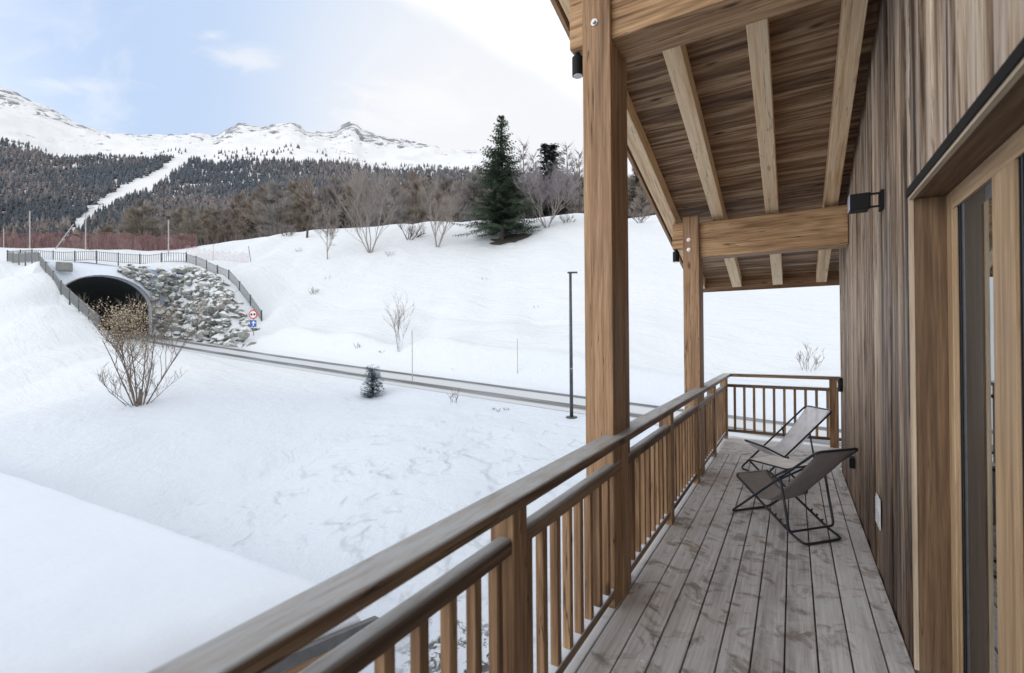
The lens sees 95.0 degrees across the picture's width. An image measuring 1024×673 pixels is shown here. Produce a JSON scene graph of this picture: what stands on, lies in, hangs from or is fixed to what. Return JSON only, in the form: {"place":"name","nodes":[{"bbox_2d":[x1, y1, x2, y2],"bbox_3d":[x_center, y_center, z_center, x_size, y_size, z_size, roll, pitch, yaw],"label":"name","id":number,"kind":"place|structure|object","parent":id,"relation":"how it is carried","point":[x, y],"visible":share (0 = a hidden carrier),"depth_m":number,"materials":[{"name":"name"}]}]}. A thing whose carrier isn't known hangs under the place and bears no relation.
{"place":"outdoors","nodes":[
{"label":"outdoors","id":0,"kind":"place"},
{"bbox_2d":[0,473,378,672],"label":"roof","id":1,"kind":"structure","parent":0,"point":[87,587],"depth_m":4.54,"materials":[{"name":"white"}]},
{"bbox_2d":[0,0,631,275],"label":"sky","id":2,"kind":"structure","parent":0,"point":[439,73],"materials":[{"name":"blue"}]},
{"bbox_2d":[0,87,634,238],"bbox_3d":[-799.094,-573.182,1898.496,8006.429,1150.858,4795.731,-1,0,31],"label":"mountains","id":3,"kind":"structure","parent":0,"point":[24,120],"depth_m":1374.12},
{"bbox_2d":[39,228,52,242],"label":"larch tree","id":4,"kind":"object","parent":3,"relation":"on","point":[44,232],"visible":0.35,"depth_m":134.63,"materials":[{"name":"brown plant"}]},
{"bbox_2d":[91,221,116,248],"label":"larch tree","id":5,"kind":"object","parent":3,"relation":"on","point":[104,233],"visible":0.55,"depth_m":111.54,"materials":[{"name":"brown plant"}]},
{"bbox_2d":[110,205,149,248],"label":"larch tree","id":6,"kind":"object","parent":3,"relation":"on","point":[130,235],"visible":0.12,"depth_m":109.78,"materials":[{"name":"brown plant"}]},
{"bbox_2d":[0,229,266,250],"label":"forest undergrowth","id":7,"kind":"object","parent":3,"relation":"on","point":[73,243],"visible":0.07,"depth_m":97.14,"materials":[{"name":"brown plant"}]},
{"bbox_2d":[116,198,169,250],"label":"larch tree","id":8,"kind":"object","parent":3,"relation":"on","point":[134,217],"visible":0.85,"depth_m":102.87,"materials":[{"name":"brown plant"}]},
{"bbox_2d":[140,218,161,247],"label":"larch tree","id":9,"kind":"object","parent":3,"relation":"on","point":[154,232],"visible":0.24,"depth_m":109.02,"materials":[{"name":"brown plant"}]},
{"bbox_2d":[140,201,164,236],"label":"bare tree","id":10,"kind":"object","parent":3,"relation":"on","point":[158,209],"visible":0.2,"depth_m":180.53,"materials":[{"name":"brown plant"}]},
{"bbox_2d":[158,218,175,244],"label":"bare tree","id":11,"kind":"object","parent":3,"relation":"on","point":[162,229],"visible":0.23,"depth_m":127.08,"materials":[{"name":"brown plant"}]},
{"bbox_2d":[166,222,190,249],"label":"bare tree","id":12,"kind":"object","parent":3,"relation":"on","point":[177,236],"visible":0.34,"depth_m":100.31,"materials":[{"name":"brown plant"}]},
{"bbox_2d":[158,203,199,248],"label":"larch tree","id":13,"kind":"object","parent":3,"relation":"on","point":[179,211],"visible":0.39,"depth_m":106.73,"materials":[{"name":"brown plant"}]},
{"bbox_2d":[171,215,193,247],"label":"larch tree","id":14,"kind":"object","parent":3,"relation":"on","point":[179,218],"visible":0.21,"depth_m":106.97,"materials":[{"name":"brown plant"}]},
{"bbox_2d":[169,206,209,249],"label":"larch tree","id":15,"kind":"object","parent":3,"relation":"on","point":[195,219],"visible":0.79,"depth_m":98.93,"materials":[{"name":"brown plant"}]},
{"bbox_2d":[192,212,213,244],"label":"larch tree","id":16,"kind":"object","parent":3,"relation":"on","point":[206,223],"visible":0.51,"depth_m":110.13,"materials":[{"name":"brown plant"}]},
{"bbox_2d":[198,203,226,243],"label":"larch tree","id":17,"kind":"object","parent":3,"relation":"on","point":[208,209],"visible":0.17,"depth_m":150.21,"materials":[{"name":"brown plant"}]},
{"bbox_2d":[204,208,228,242],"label":"larch tree","id":18,"kind":"object","parent":3,"relation":"on","point":[214,213],"visible":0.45,"depth_m":124.59,"materials":[{"name":"brown plant"}]},
{"bbox_2d":[213,215,236,242],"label":"larch tree","id":19,"kind":"object","parent":3,"relation":"on","point":[223,221],"visible":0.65,"depth_m":113.52,"materials":[{"name":"brown plant"}]},
{"bbox_2d":[213,204,242,238],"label":"bare tree","id":20,"kind":"object","parent":3,"relation":"on","point":[225,211],"visible":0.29,"depth_m":151.63,"materials":[{"name":"brown plant"}]},
{"bbox_2d":[223,203,246,240],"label":"larch tree","id":21,"kind":"object","parent":3,"relation":"on","point":[232,212],"visible":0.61,"depth_m":132.28,"materials":[{"name":"brown plant"}]},
{"bbox_2d":[225,188,258,238],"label":"larch tree","id":22,"kind":"object","parent":3,"relation":"on","point":[236,200],"visible":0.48,"depth_m":196.80,"materials":[{"name":"brown plant"}]},
{"bbox_2d":[235,212,250,238],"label":"larch tree","id":23,"kind":"object","parent":3,"relation":"on","point":[247,226],"visible":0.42,"depth_m":142.71,"materials":[{"name":"brown plant"}]},
{"bbox_2d":[239,189,260,233],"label":"larch tree","id":24,"kind":"object","parent":3,"relation":"on","point":[250,201],"visible":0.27,"depth_m":209.99,"materials":[{"name":"brown plant"}]},
{"bbox_2d":[242,205,257,238],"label":"conifer tree","id":25,"kind":"object","parent":3,"relation":"on","point":[251,228],"visible":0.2,"depth_m":139.03,"materials":[{"name":"green plant"}]},
{"bbox_2d":[238,182,278,239],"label":"larch tree","id":26,"kind":"object","parent":3,"relation":"on","point":[260,188],"visible":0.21,"depth_m":124.89,"materials":[{"name":"brown plant"}]},
{"bbox_2d":[249,177,292,237],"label":"larch tree","id":27,"kind":"object","parent":3,"relation":"on","point":[269,202],"visible":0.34,"depth_m":104.41,"materials":[{"name":"brown plant"}]},
{"bbox_2d":[255,178,297,236],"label":"bare tree","id":28,"kind":"object","parent":3,"relation":"on","point":[272,189],"visible":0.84,"depth_m":101.59,"materials":[{"name":"brown plant"}]},
{"bbox_2d":[265,195,303,234],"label":"larch tree","id":29,"kind":"object","parent":3,"relation":"on","point":[294,207],"visible":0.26,"depth_m":125.52,"materials":[{"name":"brown plant"}]},
{"bbox_2d":[286,195,310,231],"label":"larch tree","id":30,"kind":"object","parent":3,"relation":"on","point":[303,208],"visible":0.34,"depth_m":126.73,"materials":[{"name":"brown plant"}]},
{"bbox_2d":[284,176,313,231],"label":"larch tree","id":31,"kind":"object","parent":3,"relation":"on","point":[289,187],"visible":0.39,"depth_m":145.22,"materials":[{"name":"brown plant"}]},
{"bbox_2d":[294,182,317,231],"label":"larch tree","id":32,"kind":"object","parent":3,"relation":"on","point":[313,196],"visible":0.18,"depth_m":154.31,"materials":[{"name":"brown plant"}]},
{"bbox_2d":[299,200,319,231],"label":"larch tree","id":33,"kind":"object","parent":3,"relation":"on","point":[306,216],"visible":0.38,"depth_m":120.17,"materials":[{"name":"brown plant"}]},
{"bbox_2d":[0,136,634,243],"bbox_3d":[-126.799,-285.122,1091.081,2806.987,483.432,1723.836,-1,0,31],"label":"mountain forest","id":34,"kind":"object","parent":3,"relation":"on","point":[52,191],"visible":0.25,"depth_m":803.50,"materials":[{"name":"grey plant"}]},
{"bbox_2d":[305,194,332,224],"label":"bare tree","id":35,"kind":"object","parent":3,"relation":"on","point":[316,201],"visible":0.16,"depth_m":121.86,"materials":[{"name":"brown plant"}]},
{"bbox_2d":[311,181,341,229],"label":"larch tree","id":36,"kind":"object","parent":3,"relation":"on","point":[320,191],"visible":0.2,"depth_m":121.10,"materials":[{"name":"brown plant"}]},
{"bbox_2d":[307,174,354,229],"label":"bare tree","id":37,"kind":"object","parent":3,"relation":"on","point":[331,192],"visible":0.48,"depth_m":119.09,"materials":[{"name":"brown plant"}]},
{"bbox_2d":[317,184,352,227],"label":"bare tree","id":38,"kind":"object","parent":3,"relation":"on","point":[337,200],"visible":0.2,"depth_m":120.53,"materials":[{"name":"brown plant"}]},
{"bbox_2d":[333,194,353,227],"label":"conifer tree","id":39,"kind":"object","parent":3,"relation":"on","point":[343,217],"visible":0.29,"depth_m":105.43,"materials":[{"name":"green plant"}]},
{"bbox_2d":[333,177,382,227],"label":"larch tree","id":40,"kind":"object","parent":3,"relation":"on","point":[350,196],"visible":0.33,"depth_m":106.56,"materials":[{"name":"brown plant"}]},
{"bbox_2d":[362,176,407,226],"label":"bare tree","id":41,"kind":"object","parent":3,"relation":"on","point":[393,215],"visible":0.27,"depth_m":103.96,"materials":[{"name":"brown plant"}]},
{"bbox_2d":[377,167,394,224],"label":"bare tree","id":42,"kind":"object","parent":3,"relation":"on","point":[389,201],"visible":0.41,"depth_m":93.99,"materials":[{"name":"brown plant"}]},
{"bbox_2d":[363,172,415,225],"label":"bare tree","id":43,"kind":"object","parent":3,"relation":"on","point":[400,200],"visible":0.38,"depth_m":106.11,"materials":[{"name":"brown plant"}]},
{"bbox_2d":[386,186,419,223],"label":"larch tree","id":44,"kind":"object","parent":3,"relation":"on","point":[409,200],"visible":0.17,"depth_m":115.68,"materials":[{"name":"brown plant"}]},
{"bbox_2d":[399,178,417,222],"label":"larch tree","id":45,"kind":"object","parent":3,"relation":"on","point":[406,183],"visible":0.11,"depth_m":215.41,"materials":[{"name":"brown plant"}]},
{"bbox_2d":[396,166,434,223],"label":"larch tree","id":46,"kind":"object","parent":3,"relation":"on","point":[412,177],"visible":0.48,"depth_m":130.80,"materials":[{"name":"brown plant"}]},
{"bbox_2d":[407,174,428,214],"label":"larch tree","id":47,"kind":"object","parent":3,"relation":"on","point":[418,191],"visible":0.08,"depth_m":166.83,"materials":[{"name":"brown plant"}]},
{"bbox_2d":[407,183,454,221],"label":"larch tree","id":48,"kind":"object","parent":3,"relation":"on","point":[419,210],"visible":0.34,"depth_m":113.96,"materials":[{"name":"brown plant"}]},
{"bbox_2d":[421,190,452,221],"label":"larch tree","id":49,"kind":"object","parent":3,"relation":"on","point":[438,196],"visible":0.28,"depth_m":97.24,"materials":[{"name":"brown plant"}]},
{"bbox_2d":[429,170,454,220],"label":"bare tree","id":50,"kind":"object","parent":3,"relation":"on","point":[447,180],"visible":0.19,"depth_m":137.50,"materials":[{"name":"brown plant"}]},
{"bbox_2d":[442,184,475,221],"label":"bare tree","id":51,"kind":"object","parent":3,"relation":"on","point":[463,218],"visible":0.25,"depth_m":112.34,"materials":[{"name":"brown plant"}]},
{"bbox_2d":[456,169,484,221],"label":"bare tree","id":52,"kind":"object","parent":3,"relation":"on","point":[468,191],"visible":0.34,"depth_m":118.69,"materials":[{"name":"brown plant"}]},
{"bbox_2d":[458,163,489,220],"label":"bare tree","id":53,"kind":"object","parent":3,"relation":"on","point":[473,173],"visible":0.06,"depth_m":122.82,"materials":[{"name":"brown plant"}]},
{"bbox_2d":[469,185,484,204],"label":"larch tree","id":54,"kind":"object","parent":3,"relation":"on","point":[478,192],"visible":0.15,"depth_m":123.23,"materials":[{"name":"brown plant"}]},
{"bbox_2d":[506,135,538,218],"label":"bare tree","id":55,"kind":"object","parent":3,"relation":"on","point":[524,157],"visible":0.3,"depth_m":93.72,"materials":[{"name":"brown plant"}]},
{"bbox_2d":[521,150,544,216],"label":"bare tree","id":56,"kind":"object","parent":3,"relation":"on","point":[532,179],"visible":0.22,"depth_m":93.77,"materials":[{"name":"brown plant"}]},
{"bbox_2d":[525,143,577,218],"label":"conifer tree","id":57,"kind":"object","parent":3,"relation":"on","point":[545,149],"visible":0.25,"depth_m":94.63,"materials":[{"name":"green plant"}]},
{"bbox_2d":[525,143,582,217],"bbox_3d":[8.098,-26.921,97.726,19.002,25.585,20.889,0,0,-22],"label":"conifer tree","id":58,"kind":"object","parent":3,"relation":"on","point":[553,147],"visible":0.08,"depth_m":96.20,"materials":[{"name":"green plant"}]},
{"bbox_2d":[557,143,580,213],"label":"bare tree","id":59,"kind":"object","parent":3,"relation":"on","point":[564,161],"visible":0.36,"depth_m":93.90,"materials":[{"name":"brown plant"}]},
{"bbox_2d":[556,169,583,213],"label":"larch tree","id":60,"kind":"object","parent":3,"relation":"on","point":[576,194],"visible":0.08,"depth_m":112.59,"materials":[{"name":"brown plant"}]},
{"bbox_2d":[565,157,582,212],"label":"bare tree","id":61,"kind":"object","parent":3,"relation":"on","point":[573,210],"visible":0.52,"depth_m":93.74,"materials":[{"name":"brown plant"}]},
{"bbox_2d":[571,149,583,212],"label":"bare tree","id":62,"kind":"object","parent":3,"relation":"on","point":[577,166],"visible":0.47,"depth_m":93.94,"materials":[{"name":"brown plant"}]},
{"bbox_2d":[628,173,646,217],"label":"larch tree","id":63,"kind":"object","parent":3,"relation":"on","point":[631,179],"visible":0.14,"depth_m":102.86,"materials":[{"name":"brown plant"}]},
{"bbox_2d":[628,167,649,217],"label":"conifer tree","id":64,"kind":"object","parent":3,"relation":"on","point":[636,179],"visible":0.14,"depth_m":97.95,"materials":[{"name":"green plant"}]},
{"bbox_2d":[628,184,654,217],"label":"larch tree","id":65,"kind":"object","parent":3,"relation":"on","point":[640,192],"visible":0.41,"depth_m":91.71,"materials":[{"name":"brown plant"}]},
{"bbox_2d":[0,213,841,672],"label":"snowy ground","id":66,"kind":"structure","parent":0,"point":[316,477],"depth_m":21.32,"materials":[{"name":"snow"}]},
{"bbox_2d":[29,211,30,247],"bbox_3d":[-64.751,-13.978,62.991,0.193,5.776,0.196,-1,0,31],"label":"netting pole","id":67,"kind":"object","parent":66,"relation":"on","point":[29,229],"visible":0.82,"depth_m":62.99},
{"bbox_2d":[7,251,100,330],"bbox_3d":[-41.125,-4.459,41.309,27.666,9.163,0.094,-1,0,34],"label":"metal fence","id":68,"kind":"object","parent":66,"relation":"on","point":[63,289],"visible":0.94,"depth_m":39.58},
{"bbox_2d":[7,249,186,267],"bbox_3d":[-46.055,-8.723,51.569,17.077,2.609,4.729,0,0,-3],"label":"metal fence","id":69,"kind":"object","parent":68,"relation":"attached to","point":[96,256],"visible":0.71,"depth_m":53.48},
{"bbox_2d":[43,259,177,333],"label":"road tunnel","id":70,"kind":"structure","parent":66,"relation":"on","point":[96,282],"depth_m":49.81,"materials":[{"name":"grey"}]},
{"bbox_2d":[56,261,72,271],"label":"concrete block","id":71,"kind":"structure","parent":70,"relation":"on","point":[64,266],"depth_m":43.33,"materials":[{"name":"grey"}]},
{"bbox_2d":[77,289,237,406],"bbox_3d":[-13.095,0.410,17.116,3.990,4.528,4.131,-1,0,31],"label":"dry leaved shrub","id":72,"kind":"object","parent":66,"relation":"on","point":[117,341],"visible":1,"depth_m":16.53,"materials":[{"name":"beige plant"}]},
{"bbox_2d":[117,264,259,346],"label":"boulder wall","id":73,"kind":"structure","parent":66,"relation":"on","point":[142,274],"depth_m":46.44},
{"bbox_2d":[186,254,261,320],"bbox_3d":[-30.951,-5.350,49.802,16.223,8.796,0.094,-1,0,34],"label":"metal fence","id":74,"kind":"object","parent":66,"relation":"on","point":[232,278],"visible":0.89,"depth_m":48.33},
{"bbox_2d":[249,310,257,335],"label":"road signs","id":75,"kind":"object","parent":66,"relation":"on","point":[253,314],"visible":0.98,"depth_m":41.60,"materials":[{"name":"multicoloured metal"}]},
{"bbox_2d":[278,225,295,235],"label":"scrub","id":76,"kind":"object","parent":66,"relation":"on","point":[285,232],"visible":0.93,"depth_m":67.69,"materials":[{"name":"brown plant"}]},
{"bbox_2d":[281,171,323,237],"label":"bare tree","id":77,"kind":"object","parent":66,"relation":"on","point":[310,196],"visible":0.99,"depth_m":65.19,"materials":[{"name":"brown plant"}]},
{"bbox_2d":[312,200,340,258],"bbox_3d":[-22.117,-12.712,57.038,3.845,7.120,3.152,-1,0,31],"label":"bare tree","id":78,"kind":"object","parent":66,"relation":"on","point":[327,218],"visible":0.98,"depth_m":56.72,"materials":[{"name":"brown plant"}]},
{"bbox_2d":[360,364,384,397],"bbox_3d":[-6.149,2.107,20.631,1.108,1.738,1.228,0,0,-33],"label":"young spruce","id":79,"kind":"object","parent":66,"relation":"on","point":[372,380],"visible":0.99,"depth_m":20.53,"materials":[{"name":"green plant"}]},
{"bbox_2d":[327,157,422,252],"bbox_3d":[-17.578,-16.497,58.715,9.734,12.760,11.057,-1,0,31],"label":"bare tree","id":80,"kind":"object","parent":66,"relation":"on","point":[361,179],"visible":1,"depth_m":57.51,"materials":[{"name":"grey plant"}]},
{"bbox_2d":[383,293,414,348],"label":"dry stalks","id":81,"kind":"object","parent":66,"relation":"on","point":[398,321],"visible":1,"depth_m":30.05,"materials":[{"name":"brown plant"}]},
{"bbox_2d":[396,213,428,239],"bbox_3d":[-12.817,-14.339,62.029,4.022,3.695,4.994,-1,0,31],"label":"scrub","id":82,"kind":"object","parent":66,"relation":"on","point":[412,228],"visible":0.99,"depth_m":61.94,"materials":[{"name":"brown plant"}]},
{"bbox_2d":[415,166,466,246],"bbox_3d":[-8.924,-16.110,60.399,6.524,9.884,8.166,0,0,2],"label":"bare tree","id":83,"kind":"object","parent":66,"relation":"on","point":[450,208],"visible":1,"depth_m":59.23,"materials":[{"name":"brown plant"}]},
{"bbox_2d":[449,115,542,239],"bbox_3d":[-1.943,-20.143,60.408,11.996,16.303,11.564,0,0,8],"label":"spruce tree","id":84,"kind":"object","parent":66,"relation":"on","point":[504,191],"visible":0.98,"depth_m":59.36,"materials":[{"name":"green plant"}]},
{"bbox_2d":[489,233,531,244],"bbox_3d":[-0.317,-12.354,59.435,5.775,1.998,3.520,-1,0,31],"label":"bare ground patch","id":85,"kind":"object","parent":66,"relation":"on","point":[511,238],"visible":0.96,"depth_m":59.24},
{"bbox_2d":[499,154,583,227],"bbox_3d":[3.577,-18.798,59.566,10.439,10.275,12.113,-1,0,31],"label":"bare bush","id":86,"kind":"object","parent":66,"relation":"on","point":[547,190],"visible":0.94,"depth_m":59.07,"materials":[{"name":"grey plant"}]},
{"bbox_2d":[566,272,577,418],"bbox_3d":[2.051,0.328,16.113,0.430,5.102,0.380,0,0,0],"label":"lamp post","id":87,"kind":"object","parent":66,"relation":"on","point":[571,416],"visible":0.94,"depth_m":16.07,"materials":[{"name":"metal"}]},
{"bbox_2d":[628,199,651,222],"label":"scrub","id":88,"kind":"object","parent":66,"relation":"on","point":[639,214],"visible":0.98,"depth_m":69.72,"materials":[{"name":"brown plant"}]},
{"bbox_2d":[795,343,824,371],"bbox_3d":[14.472,1.070,22.974,1.088,1.677,1.300,0,0,-21],"label":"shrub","id":89,"kind":"object","parent":66,"relation":"on","point":[807,359],"visible":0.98,"depth_m":23.08,"materials":[{"name":"brown plant"}]},
{"bbox_2d":[107,331,840,446],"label":"road","id":90,"kind":"structure","parent":0,"point":[544,399],"depth_m":22.43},
{"bbox_2d":[839,0,1023,672],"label":"house wall","id":91,"kind":"structure","parent":0,"point":[942,113],"depth_m":2.32,"materials":[{"name":"wood"}]},
{"bbox_2d":[549,463,888,672],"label":"deck joists","id":92,"kind":"object","parent":91,"relation":"attached to","point":[786,593],"depth_m":3.20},
{"bbox_2d":[548,436,914,672],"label":"balcony deck","id":93,"kind":"structure","parent":92,"relation":"on","point":[645,611],"depth_m":3.01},
{"bbox_2d":[147,373,840,672],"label":"balcony railing","id":94,"kind":"object","parent":93,"relation":"on","point":[663,459],"visible":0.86,"depth_m":1.85,"materials":[{"name":"wood"}]},
{"bbox_2d":[582,0,630,608],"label":"roof post","id":95,"kind":"object","parent":93,"relation":"on","point":[607,384],"visible":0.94,"depth_m":2.93,"materials":[{"name":"wood"}]},
{"bbox_2d":[683,216,704,476],"bbox_3d":[2.223,1.865,5.694,0.183,6.596,0.308,-1,0,31],"label":"roof post","id":96,"kind":"object","parent":93,"relation":"on","point":[693,320],"visible":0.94,"depth_m":5.60,"materials":[{"name":"wood"}]},
{"bbox_2d":[550,0,879,291],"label":"balcony roof","id":97,"kind":"structure","parent":96,"relation":"on","point":[743,119],"depth_m":4.21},
{"bbox_2d":[572,52,582,78],"bbox_3d":[0.444,-1.829,3.163,0.076,0.153,0.076,-1,0,31],"label":"spot lamp","id":98,"kind":"object","parent":97,"relation":"attached to","point":[577,65],"visible":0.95,"depth_m":3.13,"materials":[{"name":"black metal"}]},
{"bbox_2d":[673,250,678,262],"bbox_3d":[2.022,-0.992,5.784,0.076,0.153,0.076,-1,0,31],"label":"spot lamp","id":99,"kind":"object","parent":97,"relation":"attached to","point":[675,256],"visible":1,"depth_m":5.75,"materials":[{"name":"black metal"}]},
{"bbox_2d":[749,455,807,493],"bbox_3d":[2.882,1.500,5.057,0.402,0.308,0.458,0,0,-24],"label":"footstool","id":100,"kind":"object","parent":93,"relation":"on","point":[786,464],"visible":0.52,"depth_m":5.06,"materials":[{"name":"white fabric"}]},
{"bbox_2d":[741,405,831,471],"bbox_3d":[3.348,1.265,5.742,0.921,0.777,0.490,0,0,-7],"label":"deck chair","id":101,"kind":"object","parent":93,"relation":"on","point":[809,421],"visible":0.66,"depth_m":5.77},
{"bbox_2d":[732,447,858,545],"bbox_3d":[2.398,1.261,4.053,0.490,0.782,0.926,0,0,-16],"label":"deck chair","id":102,"kind":"object","parent":93,"relation":"on","point":[763,484],"visible":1,"depth_m":3.91,"materials":[{"name":"grey"}]},
{"bbox_2d":[837,378,842,391],"bbox_3d":[3.938,0.580,5.637,0.050,0.170,0.170,-1,0,31],"label":"wall lamp","id":103,"kind":"object","parent":91,"relation":"attached to","point":[840,384],"visible":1,"depth_m":5.58,"materials":[{"name":"black metal"}]},
{"bbox_2d":[848,456,854,468],"bbox_3d":[3.296,1.219,4.552,0.048,0.100,0.120,-1,0,31],"label":"wall socket","id":104,"kind":"object","parent":91,"relation":"attached to","point":[851,461],"depth_m":4.50,"materials":[{"name":"black plastic"}]},
{"bbox_2d":[847,189,883,213],"bbox_3d":[2.300,-0.871,3.053,0.180,0.120,0.120,-1,0,31],"label":"wall floodlight","id":105,"kind":"object","parent":91,"relation":"attached to","point":[859,203],"depth_m":3.02,"materials":[{"name":"black metal"}]},
{"bbox_2d":[875,493,880,529],"bbox_3d":[2.552,1.218,3.273,0.012,0.210,0.170,-1,0,31],"label":"vent grille","id":106,"kind":"object","parent":91,"relation":"attached to","point":[878,510],"visible":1,"depth_m":3.23,"materials":[{"name":"white plastic"}]},
{"bbox_2d":[946,125,1023,672],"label":"sliding window","id":107,"kind":"structure","parent":91,"relation":"attached to","point":[985,243],"depth_m":1.82,"materials":[{"name":"brown wood"}]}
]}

